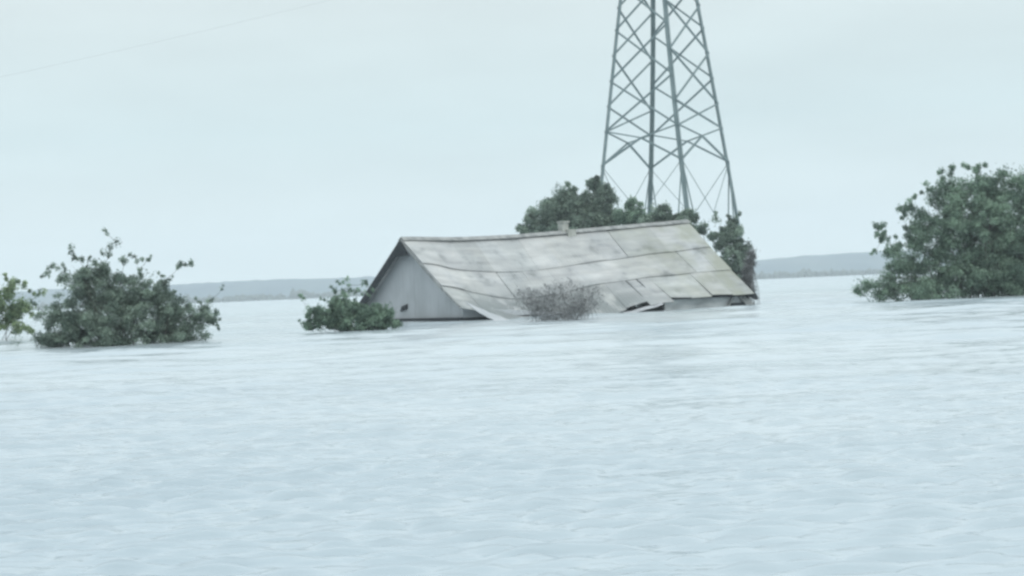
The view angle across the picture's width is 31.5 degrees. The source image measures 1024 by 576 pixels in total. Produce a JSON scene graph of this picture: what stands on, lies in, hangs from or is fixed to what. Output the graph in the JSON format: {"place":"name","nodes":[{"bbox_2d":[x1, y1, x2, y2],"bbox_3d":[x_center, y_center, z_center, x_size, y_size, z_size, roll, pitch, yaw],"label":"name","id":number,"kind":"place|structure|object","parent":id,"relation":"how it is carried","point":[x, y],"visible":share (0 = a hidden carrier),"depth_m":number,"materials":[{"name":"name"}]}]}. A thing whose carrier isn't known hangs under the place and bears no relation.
{"place":"outdoors","nodes":[
{"label":"outdoors","id":0,"kind":"place"},
{"bbox_2d":[0,248,1022,304],"bbox_3d":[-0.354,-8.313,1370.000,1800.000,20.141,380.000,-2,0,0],"label":"hills","id":1,"kind":"structure","parent":0,"point":[863,261],"depth_m":1244.19,"materials":[{"name":"grey"}]},
{"bbox_2d":[5,264,954,310],"bbox_3d":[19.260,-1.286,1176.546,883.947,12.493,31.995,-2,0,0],"label":"wood","id":2,"kind":"object","parent":1,"relation":"on","point":[803,272],"visible":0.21,"depth_m":1171.36,"materials":[{"name":"plant"}]},
{"bbox_2d":[0,272,1023,575],"bbox_3d":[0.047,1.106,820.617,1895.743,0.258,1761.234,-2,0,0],"label":"water","id":3,"kind":"structure","parent":0,"point":[812,426],"depth_m":13.20,"materials":[{"name":"liquid"}]},
{"bbox_2d":[0,272,47,339],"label":"shrub","id":4,"kind":"object","parent":3,"relation":"in","point":[17,309],"visible":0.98,"depth_m":66.82,"materials":[{"name":"green plant"}]},
{"bbox_2d":[6,227,224,347],"bbox_3d":[-11.361,0.691,51.633,6.357,4.914,3.346,-2,0,0],"label":"shrub","id":5,"kind":"object","parent":3,"relation":"in","point":[128,309],"visible":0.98,"depth_m":51.28,"materials":[{"name":"green plant"}]},
{"bbox_2d":[298,275,402,332],"bbox_3d":[-5.097,1.225,57.100,2.913,3.299,2.232,-2,0,-33],"label":"shrub","id":6,"kind":"object","parent":3,"relation":"in","point":[340,314],"visible":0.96,"depth_m":56.76,"materials":[{"name":"green plant"}]},
{"bbox_2d":[466,302,508,320],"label":"roof sheet","id":7,"kind":"object","parent":3,"relation":"in","point":[492,316],"visible":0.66,"depth_m":65.41,"materials":[{"name":"grey metal"}]},
{"bbox_2d":[507,277,607,320],"bbox_3d":[1.525,1.067,60.366,3.373,3.052,1.889,-2,0,0],"label":"shrub","id":8,"kind":"object","parent":3,"relation":"in","point":[576,306],"visible":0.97,"depth_m":60.27,"materials":[{"name":"grey plant"}]},
{"bbox_2d":[359,219,758,321],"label":"house","id":9,"kind":"structure","parent":3,"relation":"in","point":[675,264],"depth_m":71.64,"materials":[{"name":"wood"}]},
{"bbox_2d":[623,303,662,312],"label":"roof sheet","id":10,"kind":"object","parent":9,"relation":"on","point":[646,308],"visible":0.62,"depth_m":70.81,"materials":[{"name":"grey metal"}]},
{"bbox_2d":[515,175,625,233],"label":"tree","id":11,"kind":"object","parent":3,"relation":"in","point":[584,209],"visible":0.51,"depth_m":95.31,"materials":[{"name":"green plant"}]},
{"bbox_2d":[610,194,649,224],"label":"tree","id":12,"kind":"object","parent":3,"relation":"in","point":[633,213],"visible":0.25,"depth_m":93.65,"materials":[{"name":"green plant"}]},
{"bbox_2d":[637,202,699,231],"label":"tree","id":13,"kind":"object","parent":3,"relation":"in","point":[659,214],"visible":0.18,"depth_m":91.74,"materials":[{"name":"green plant"}]},
{"bbox_2d":[600,0,747,267],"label":"pylon","id":14,"kind":"object","parent":3,"relation":"in","point":[676,110],"visible":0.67,"depth_m":124.65,"materials":[{"name":"metal"}]},
{"bbox_2d":[2,12,279,76],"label":"power cable","id":15,"kind":"object","parent":14,"relation":"attached to","point":[141,45],"visible":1,"depth_m":105.57,"materials":[{"name":"grey metal"}]},
{"bbox_2d":[695,210,752,277],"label":"tree","id":16,"kind":"object","parent":3,"relation":"in","point":[731,233],"visible":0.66,"depth_m":89.80,"materials":[{"name":"green plant"}]},
{"bbox_2d":[737,241,759,304],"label":"shrub","id":17,"kind":"object","parent":3,"relation":"in","point":[747,276],"visible":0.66,"depth_m":75.87,"materials":[{"name":"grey plant"}]},
{"bbox_2d":[850,161,1023,301],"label":"tree","id":18,"kind":"object","parent":3,"relation":"in","point":[996,266],"visible":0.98,"depth_m":69.56,"materials":[{"name":"green plant"}]},
{"bbox_2d":[0,0,1023,291],"label":"sky","id":19,"kind":"structure","parent":0,"point":[306,139],"materials":[{"name":"white"}]}
]}

